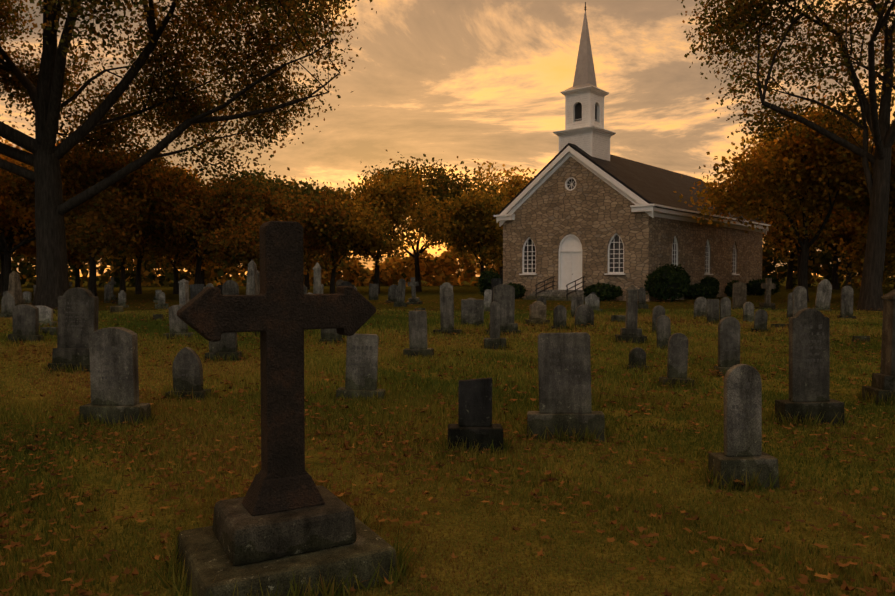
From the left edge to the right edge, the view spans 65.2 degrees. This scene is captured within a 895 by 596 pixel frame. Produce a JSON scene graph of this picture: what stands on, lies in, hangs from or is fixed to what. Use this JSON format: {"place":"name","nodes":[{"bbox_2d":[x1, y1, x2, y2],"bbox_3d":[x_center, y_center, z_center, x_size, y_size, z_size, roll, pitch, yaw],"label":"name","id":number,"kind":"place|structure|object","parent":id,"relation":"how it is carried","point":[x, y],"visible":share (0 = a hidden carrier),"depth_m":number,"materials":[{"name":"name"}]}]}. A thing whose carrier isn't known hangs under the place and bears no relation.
{"place":"outdoors","nodes":[
{"label":"outdoors","id":0,"kind":"place"},
{"bbox_2d":[0,161,35,295],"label":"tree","id":1,"kind":"object","parent":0,"point":[11,232],"depth_m":60.02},
{"bbox_2d":[8,230,106,270],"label":"wood leaves","id":2,"kind":"object","parent":1,"relation":"attached to","point":[30,252],"visible":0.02,"depth_m":65.31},
{"bbox_2d":[0,121,206,295],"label":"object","id":3,"kind":"object","parent":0,"point":[102,215],"depth_m":47.75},
{"bbox_2d":[103,223,170,293],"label":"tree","id":4,"kind":"object","parent":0,"point":[134,250],"depth_m":66.11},
{"bbox_2d":[122,158,273,283],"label":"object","id":5,"kind":"object","parent":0,"point":[238,245],"depth_m":52.47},
{"bbox_2d":[0,337,881,395],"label":"grass","id":6,"kind":"structure","parent":0,"point":[318,365],"depth_m":12.85,"materials":[{"name":"plant"}]},
{"bbox_2d":[0,277,894,595],"bbox_3d":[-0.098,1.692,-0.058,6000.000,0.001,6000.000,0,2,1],"label":"ground","id":7,"kind":"structure","parent":0,"point":[430,293],"depth_m":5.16,"materials":[{"name":"green plant"}]},
{"bbox_2d":[0,292,14,317],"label":"stone","id":8,"kind":"object","parent":7,"relation":"on","point":[7,302],"visible":0.67,"depth_m":28.04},
{"bbox_2d":[8,271,24,305],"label":"stone","id":9,"kind":"object","parent":7,"relation":"on","point":[14,288],"visible":0.6,"depth_m":35.62,"materials":[{"name":"stone"}]},
{"bbox_2d":[7,304,43,342],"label":"stone","id":10,"kind":"object","parent":7,"relation":"on","point":[25,321],"visible":0.83,"depth_m":17.70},
{"bbox_2d":[36,305,56,325],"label":"stone","id":11,"kind":"object","parent":7,"relation":"on","point":[45,314],"visible":0.5,"depth_m":23.32,"materials":[{"name":"stone"}]},
{"bbox_2d":[0,126,133,291],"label":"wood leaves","id":12,"kind":"object","parent":7,"relation":"on","point":[27,213],"depth_m":52.50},
{"bbox_2d":[47,287,98,371],"bbox_3d":[-6.611,0.567,12.511,0.858,1.512,0.419,1,0,3],"label":"stone","id":13,"kind":"object","parent":7,"relation":"on","point":[72,348],"visible":0.73,"depth_m":12.43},
{"bbox_2d":[64,302,87,330],"bbox_3d":[-6.605,0.321,12.433,0.432,0.513,0.001,1,0,3],"label":"stone lettering","id":14,"kind":"object","parent":13,"relation":"in","point":[76,312],"visible":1,"depth_m":12.43},
{"bbox_2d":[68,252,100,286],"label":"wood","id":15,"kind":"object","parent":7,"relation":"on","point":[77,277],"depth_m":77.01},
{"bbox_2d":[104,284,110,302],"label":"stone","id":16,"kind":"object","parent":7,"relation":"on","point":[107,292],"visible":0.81,"depth_m":44.68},
{"bbox_2d":[79,327,150,425],"bbox_3d":[-3.777,0.902,7.930,0.730,1.145,0.259,0,2,7],"label":"stone","id":17,"kind":"object","parent":7,"relation":"on","point":[112,398],"visible":0.83,"depth_m":7.86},
{"bbox_2d":[97,346,125,378],"bbox_3d":[-3.776,0.727,7.863,0.343,0.372,0.001,0,2,7],"label":"gravestone inscription","id":18,"kind":"object","parent":17,"relation":"in","point":[110,349],"visible":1,"depth_m":7.86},
{"bbox_2d":[82,251,152,290],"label":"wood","id":19,"kind":"object","parent":7,"relation":"on","point":[122,280],"depth_m":80.45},
{"bbox_2d":[115,290,128,307],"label":"stone","id":20,"kind":"object","parent":7,"relation":"on","point":[122,298],"visible":0.88,"depth_m":37.97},
{"bbox_2d":[155,292,168,308],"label":"stone","id":21,"kind":"object","parent":7,"relation":"on","point":[161,304],"visible":0.88,"depth_m":36.69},
{"bbox_2d":[126,161,221,293],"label":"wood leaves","id":22,"kind":"object","parent":7,"relation":"on","point":[188,263],"depth_m":66.54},
{"bbox_2d":[163,305,194,339],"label":"stone","id":23,"kind":"object","parent":7,"relation":"on","point":[177,325],"visible":0.65,"depth_m":18.68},
{"bbox_2d":[178,279,188,305],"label":"stone","id":24,"kind":"object","parent":7,"relation":"on","point":[183,292],"visible":0.52,"depth_m":31.09,"materials":[{"name":"stone"}]},
{"bbox_2d":[0,0,376,308],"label":"oak","id":25,"kind":"object","parent":7,"relation":"on","point":[174,112],"depth_m":40.37,"materials":[{"name":"plant"}]},
{"bbox_2d":[166,347,210,400],"bbox_3d":[-3.574,1.048,9.620,0.554,0.749,0.259,-2,2,7],"label":"stone","id":26,"kind":"object","parent":7,"relation":"on","point":[185,383],"visible":0.83,"depth_m":9.57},
{"bbox_2d":[189,284,203,298],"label":"stone","id":27,"kind":"object","parent":7,"relation":"on","point":[195,289],"visible":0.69,"depth_m":34.26,"materials":[{"name":"stone"}]},
{"bbox_2d":[205,332,241,361],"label":"stone","id":28,"kind":"object","parent":7,"relation":"on","point":[226,345],"visible":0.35,"depth_m":13.94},
{"bbox_2d":[222,280,238,294],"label":"stone","id":29,"kind":"object","parent":7,"relation":"on","point":[230,287],"visible":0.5,"depth_m":29.48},
{"bbox_2d":[246,260,258,294],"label":"stone","id":30,"kind":"object","parent":7,"relation":"on","point":[252,285],"visible":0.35,"depth_m":31.98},
{"bbox_2d":[177,517,396,595],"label":"monument plinth","id":31,"kind":"structure","parent":7,"relation":"on","point":[215,570],"depth_m":3.72,"materials":[{"name":"stone"}]},
{"bbox_2d":[212,485,356,565],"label":"monument plinth","id":32,"kind":"structure","parent":31,"relation":"on","point":[243,535],"depth_m":3.80,"materials":[{"name":"stone"}]},
{"bbox_2d":[177,221,375,505],"bbox_3d":[-0.944,0.377,3.997,1.114,1.618,0.148,-1,2,-29],"label":"iron cross","id":33,"kind":"object","parent":32,"relation":"on","point":[281,312],"visible":0.88,"depth_m":3.93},
{"bbox_2d":[242,474,324,515],"bbox_3d":[-0.944,1.098,4.019,0.418,0.174,0.256,-1,2,-29],"label":"cross base","id":34,"kind":"object","parent":32,"relation":"on","point":[285,494],"visible":0.85,"depth_m":3.92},
{"bbox_2d":[274,177,354,289],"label":"gold tree leaves","id":35,"kind":"object","parent":7,"relation":"on","point":[310,186],"depth_m":87.88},
{"bbox_2d":[313,262,321,293],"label":"stone","id":36,"kind":"object","parent":7,"relation":"on","point":[317,268],"visible":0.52,"depth_m":23.96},
{"bbox_2d":[319,329,342,343],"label":"stone","id":37,"kind":"object","parent":7,"relation":"on","point":[329,335],"visible":0.44,"depth_m":17.45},
{"bbox_2d":[289,187,392,293],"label":"gold tree leaves","id":38,"kind":"object","parent":7,"relation":"on","point":[315,220],"depth_m":63.97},
{"bbox_2d":[336,333,384,399],"bbox_3d":[-1.163,0.957,9.488,0.650,0.940,0.259,2,1,0],"label":"stone","id":39,"kind":"object","parent":7,"relation":"on","point":[359,384],"visible":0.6,"depth_m":9.44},
{"bbox_2d":[351,345,372,375],"bbox_3d":[-1.154,0.843,9.436,0.304,0.406,0.001,2,1,0],"label":"gravestone inscription","id":40,"kind":"object","parent":39,"relation":"in","point":[358,347],"visible":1,"depth_m":9.43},
{"bbox_2d":[369,283,378,299],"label":"stone","id":41,"kind":"object","parent":7,"relation":"on","point":[373,291],"visible":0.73,"depth_m":49.76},
{"bbox_2d":[293,160,460,292],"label":"gold tree leaves","id":42,"kind":"object","parent":7,"relation":"on","point":[391,188],"depth_m":66.56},
{"bbox_2d":[386,285,397,302],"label":"stone","id":43,"kind":"object","parent":7,"relation":"on","point":[392,292],"visible":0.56,"depth_m":44.82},
{"bbox_2d":[393,279,406,306],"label":"stone","id":44,"kind":"object","parent":7,"relation":"on","point":[401,293],"visible":0.83,"depth_m":38.97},
{"bbox_2d":[406,277,422,303],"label":"stone","id":45,"kind":"object","parent":7,"relation":"on","point":[413,284],"visible":0.98,"depth_m":42.41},
{"bbox_2d":[403,311,433,357],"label":"stone","id":46,"kind":"object","parent":7,"relation":"on","point":[418,343],"visible":0.9,"depth_m":14.27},
{"bbox_2d":[347,150,516,291],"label":"gold tree leaves","id":47,"kind":"object","parent":7,"relation":"on","point":[445,183],"depth_m":76.10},
{"bbox_2d":[0,299,882,326],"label":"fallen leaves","id":48,"kind":"object","parent":7,"relation":"on","point":[484,310],"visible":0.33,"depth_m":32.45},
{"bbox_2d":[0,308,882,342],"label":"grass","id":49,"kind":"structure","parent":7,"relation":"on","point":[383,320],"depth_m":23.16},
{"bbox_2d":[0,238,893,287],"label":"wood edge","id":50,"kind":"object","parent":7,"relation":"on","point":[439,270],"visible":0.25,"depth_m":116.75,"materials":[{"name":"orange plant"}]},
{"bbox_2d":[237,167,344,255],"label":"wood leaves","id":51,"kind":"object","parent":50,"relation":"on","point":[272,182],"depth_m":82.83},
{"bbox_2d":[0,416,894,595],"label":"fallen leaves","id":52,"kind":"object","parent":7,"relation":"on","point":[803,580],"visible":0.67,"depth_m":5.43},
{"bbox_2d":[433,287,461,334],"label":"stone","id":53,"kind":"object","parent":7,"relation":"on","point":[447,307],"visible":0.75,"depth_m":20.18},
{"bbox_2d":[0,327,894,421],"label":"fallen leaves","id":54,"kind":"object","parent":7,"relation":"on","point":[388,391],"visible":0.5,"depth_m":12.07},
{"bbox_2d":[7,319,894,595],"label":"grass tufts","id":55,"kind":"object","parent":7,"relation":"on","point":[398,575],"depth_m":6.62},
{"bbox_2d":[417,185,509,291],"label":"gold tree leaves","id":56,"kind":"object","parent":7,"relation":"on","point":[471,212],"depth_m":70.72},
{"bbox_2d":[461,299,483,325],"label":"stone","id":57,"kind":"object","parent":7,"relation":"on","point":[472,311],"visible":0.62,"depth_m":22.89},
{"bbox_2d":[448,377,503,454],"bbox_3d":[0.268,1.140,6.748,0.535,0.743,0.260,0,1,-1],"label":"stone","id":58,"kind":"object","parent":7,"relation":"on","point":[475,425],"visible":0.75,"depth_m":6.71,"materials":[{"name":"stone"}]},
{"bbox_2d":[430,159,536,278],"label":"gold tree leaves","id":59,"kind":"object","parent":7,"relation":"on","point":[519,184],"depth_m":93.08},
{"bbox_2d":[484,289,491,311],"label":"stone","id":60,"kind":"object","parent":7,"relation":"on","point":[487,297],"visible":0.81,"depth_m":33.33,"materials":[{"name":"stone"}]},
{"bbox_2d":[477,268,501,295],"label":"shrub leaves","id":61,"kind":"object","parent":7,"relation":"on","point":[482,278],"depth_m":55.06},
{"bbox_2d":[484,301,505,349],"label":"stone","id":62,"kind":"object","parent":7,"relation":"on","point":[495,340],"visible":0.85,"depth_m":16.06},
{"bbox_2d":[485,284,520,334],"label":"stone","id":63,"kind":"object","parent":7,"relation":"on","point":[504,296],"visible":0.67,"depth_m":20.20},
{"bbox_2d":[507,282,527,298],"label":"shrub leaves","id":64,"kind":"object","parent":7,"relation":"on","point":[519,293],"depth_m":52.72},
{"bbox_2d":[525,301,549,324],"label":"stone","id":65,"kind":"object","parent":7,"relation":"on","point":[537,312],"visible":0.85,"depth_m":23.90,"materials":[{"name":"stone"}]},
{"bbox_2d":[523,290,586,300],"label":"church steps","id":66,"kind":"structure","parent":7,"relation":"on","point":[558,295],"depth_m":49.95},
{"bbox_2d":[535,277,585,298],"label":"stair railings","id":67,"kind":"object","parent":66,"relation":"on","point":[553,285],"visible":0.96,"depth_m":50.29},
{"bbox_2d":[551,305,568,329],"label":"stone","id":68,"kind":"object","parent":7,"relation":"on","point":[559,315],"visible":0.71,"depth_m":21.95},
{"bbox_2d":[527,332,604,441],"bbox_3d":[1.224,0.929,7.309,0.798,1.130,0.260,-1,-1,7],"label":"stone","id":69,"kind":"object","parent":7,"relation":"on","point":[565,405],"visible":0.81,"depth_m":7.24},
{"bbox_2d":[571,296,583,316],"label":"stone","id":70,"kind":"object","parent":7,"relation":"on","point":[576,301],"visible":0.73,"depth_m":28.97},
{"bbox_2d":[575,304,593,328],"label":"stone","id":71,"kind":"object","parent":7,"relation":"on","point":[584,314],"visible":0.79,"depth_m":22.67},
{"bbox_2d":[585,294,601,310],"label":"stone","id":72,"kind":"object","parent":7,"relation":"on","point":[592,300],"visible":0.65,"depth_m":33.31,"materials":[{"name":"stone"}]},
{"bbox_2d":[583,282,622,300],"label":"shrub leaves","id":73,"kind":"object","parent":7,"relation":"on","point":[594,288],"depth_m":47.58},
{"bbox_2d":[615,285,646,343],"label":"stone","id":74,"kind":"object","parent":7,"relation":"on","point":[632,331],"visible":0.94,"depth_m":17.49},
{"bbox_2d":[503,156,762,290],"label":"church walls","id":75,"kind":"structure","parent":7,"relation":"on","point":[592,212],"depth_m":51.69,"materials":[{"name":"stone"}]},
{"bbox_2d":[575,103,596,120],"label":"belfry openings","id":76,"kind":"object","parent":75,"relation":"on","point":[578,110],"visible":0.33,"depth_m":51.96,"materials":[{"name":"black"}]},
{"bbox_2d":[519,177,739,289],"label":"church window frames","id":77,"kind":"structure","parent":75,"relation":"attached to","point":[570,256],"depth_m":51.52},
{"bbox_2d":[524,179,734,272],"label":"window panes","id":78,"kind":"structure","parent":77,"relation":"in","point":[614,253],"depth_m":51.20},
{"bbox_2d":[497,143,766,226],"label":"roof","id":79,"kind":"structure","parent":75,"relation":"on","point":[649,184],"depth_m":53.59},
{"bbox_2d":[561,92,608,160],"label":"steeple tower","id":80,"kind":"structure","parent":79,"relation":"on","point":[600,145],"depth_m":51.61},
{"bbox_2d":[553,86,615,160],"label":"steeple trim","id":81,"kind":"structure","parent":80,"relation":"attached to","point":[593,128],"depth_m":51.53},
{"bbox_2d":[564,11,599,90],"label":"church spire","id":82,"kind":"structure","parent":81,"relation":"on","point":[584,76],"depth_m":52.06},
{"bbox_2d":[494,146,769,234],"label":"roof trim","id":83,"kind":"structure","parent":75,"relation":"attached to","point":[640,205],"depth_m":51.38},
{"bbox_2d":[519,288,755,300],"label":"church foundation","id":84,"kind":"object","parent":7,"relation":"on","point":[648,297],"visible":0.1,"depth_m":52.40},
{"bbox_2d":[627,347,649,370],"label":"stone","id":85,"kind":"object","parent":7,"relation":"on","point":[637,354],"visible":0.71,"depth_m":12.48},
{"bbox_2d":[638,287,647,308],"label":"stone","id":86,"kind":"object","parent":7,"relation":"on","point":[642,298],"visible":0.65,"depth_m":36.84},
{"bbox_2d":[652,305,664,332],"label":"stone","id":87,"kind":"object","parent":7,"relation":"on","point":[658,311],"visible":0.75,"depth_m":20.62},
{"bbox_2d":[656,315,670,349],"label":"stone","id":88,"kind":"object","parent":7,"relation":"on","point":[663,327],"visible":0.77,"depth_m":15.80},
{"bbox_2d":[644,264,690,301],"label":"shrub leaves","id":89,"kind":"object","parent":7,"relation":"on","point":[672,270],"depth_m":46.15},
{"bbox_2d":[659,333,694,387],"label":"stone","id":90,"kind":"object","parent":7,"relation":"on","point":[674,371],"visible":0.75,"depth_m":10.64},
{"bbox_2d":[693,297,706,317],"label":"stone","id":91,"kind":"object","parent":7,"relation":"on","point":[700,306],"visible":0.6,"depth_m":27.91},
{"bbox_2d":[684,283,717,298],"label":"shrub leaves","id":92,"kind":"object","parent":7,"relation":"on","point":[711,292],"depth_m":50.99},
{"bbox_2d":[699,275,719,298],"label":"shrub leaves","id":93,"kind":"object","parent":7,"relation":"on","point":[713,281],"depth_m":53.01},
{"bbox_2d":[707,299,718,323],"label":"stone","id":94,"kind":"object","parent":7,"relation":"on","point":[712,310],"visible":0.73,"depth_m":24.99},
{"bbox_2d":[720,297,730,319],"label":"stone","id":95,"kind":"object","parent":7,"relation":"on","point":[725,306],"visible":0.79,"depth_m":24.99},
{"bbox_2d":[714,316,739,376],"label":"stone","id":96,"kind":"object","parent":7,"relation":"on","point":[728,359],"visible":0.81,"depth_m":11.80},
{"bbox_2d":[731,282,746,309],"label":"stone","id":97,"kind":"object","parent":7,"relation":"on","point":[739,291],"visible":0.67,"depth_m":33.53,"materials":[{"name":"stone"}]},
{"bbox_2d":[708,364,778,488],"bbox_3d":[2.393,1.040,5.670,0.480,1.010,0.260,-1,2,-2],"label":"stone","id":98,"kind":"object","parent":7,"relation":"on","point":[743,452],"visible":0.83,"depth_m":5.63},
{"bbox_2d":[743,302,753,321],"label":"stone","id":99,"kind":"object","parent":7,"relation":"on","point":[748,310],"visible":0.79,"depth_m":26.00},
{"bbox_2d":[751,309,768,331],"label":"stone","id":100,"kind":"object","parent":7,"relation":"on","point":[760,318],"visible":0.71,"depth_m":21.13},
{"bbox_2d":[747,279,777,294],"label":"shrub leaves","id":101,"kind":"object","parent":7,"relation":"on","point":[750,288],"depth_m":61.75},
{"bbox_2d":[756,278,778,309],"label":"stone","id":102,"kind":"object","parent":7,"relation":"on","point":[767,285],"visible":0.81,"depth_m":34.53,"materials":[{"name":"stone"}]},
{"bbox_2d":[717,164,831,285],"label":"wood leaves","id":103,"kind":"object","parent":7,"relation":"on","point":[771,231],"depth_m":76.74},
{"bbox_2d":[732,183,828,288],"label":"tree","id":104,"kind":"object","parent":7,"relation":"on","point":[789,283],"depth_m":94.72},
{"bbox_2d":[674,92,894,300],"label":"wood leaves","id":105,"kind":"object","parent":7,"relation":"on","point":[802,167],"depth_m":46.36,"materials":[{"name":"plant"}]},
{"bbox_2d":[677,0,894,310],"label":"oak","id":106,"kind":"object","parent":7,"relation":"on","point":[734,12],"depth_m":36.14,"materials":[{"name":"plant"}]},
{"bbox_2d":[787,292,792,317],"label":"stone","id":107,"kind":"object","parent":7,"relation":"on","point":[790,306],"visible":0.48,"depth_m":27.06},
{"bbox_2d":[793,286,806,316],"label":"stone","id":108,"kind":"object","parent":7,"relation":"on","point":[799,298],"visible":0.52,"depth_m":25.00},
{"bbox_2d":[763,218,843,289],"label":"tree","id":109,"kind":"object","parent":7,"relation":"on","point":[835,284],"depth_m":89.14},
{"bbox_2d":[774,308,844,425],"bbox_3d":[4.140,0.795,8.006,0.688,1.354,0.260,-1,2,0],"label":"stone","id":110,"kind":"object","parent":7,"relation":"on","point":[809,390],"visible":0.81,"depth_m":7.95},
{"bbox_2d":[800,324,823,367],"bbox_3d":[4.143,0.550,7.949,0.279,0.501,0.001,-1,2,0],"label":"gravestone inscription","id":111,"kind":"object","parent":110,"relation":"attached to","point":[816,347],"visible":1,"depth_m":7.95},
{"bbox_2d":[812,279,831,310],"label":"stone","id":112,"kind":"object","parent":7,"relation":"on","point":[823,294],"visible":0.85,"depth_m":33.51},
{"bbox_2d":[837,286,855,318],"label":"stone","id":113,"kind":"object","parent":7,"relation":"on","point":[846,308],"visible":0.88,"depth_m":27.95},
{"bbox_2d":[821,123,894,295],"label":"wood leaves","id":114,"kind":"object","parent":7,"relation":"on","point":[858,251],"depth_m":48.10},
{"bbox_2d":[862,289,894,404],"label":"stone","id":115,"kind":"object","parent":7,"relation":"on","point":[883,382],"visible":0.9,"depth_m":9.30,"materials":[{"name":"grey sandstone"}]},
{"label":"tree wood","id":116,"kind":"object","parent":7,"relation":"on","visible":0},
{"bbox_2d":[0,186,33,229],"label":"wood leaves","id":117,"kind":"object","parent":116,"relation":"attached to","point":[8,209],"visible":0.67,"depth_m":52.26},
{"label":"tree wood","id":118,"kind":"object","parent":7,"relation":"on","visible":0},
{"bbox_2d":[192,173,290,259],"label":"wood leaves","id":119,"kind":"object","parent":118,"relation":"attached to","point":[270,204],"visible":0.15,"depth_m":59.19,"materials":[{"name":"brown plant"}]},
{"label":"tree wood","id":120,"kind":"object","parent":7,"relation":"on","visible":0},
{"bbox_2d":[263,182,329,255],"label":"wood leaves","id":121,"kind":"object","parent":120,"relation":"on","point":[288,201],"visible":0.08,"depth_m":70.21,"materials":[{"name":"brown plant"}]},
{"bbox_2d":[0,481,894,595],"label":"grass","id":122,"kind":"structure","parent":0,"point":[38,584],"depth_m":4.47,"materials":[{"name":"plant"}]},
{"bbox_2d":[0,0,894,276],"label":"sky","id":123,"kind":"structure","parent":0,"point":[483,80],"materials":[{"name":"orange"}]},
{"bbox_2d":[773,215,866,286],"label":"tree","id":124,"kind":"object","parent":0,"point":[845,237],"depth_m":71.10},
{"bbox_2d":[789,143,894,289],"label":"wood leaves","id":125,"kind":"object","parent":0,"point":[850,216],"depth_m":54.79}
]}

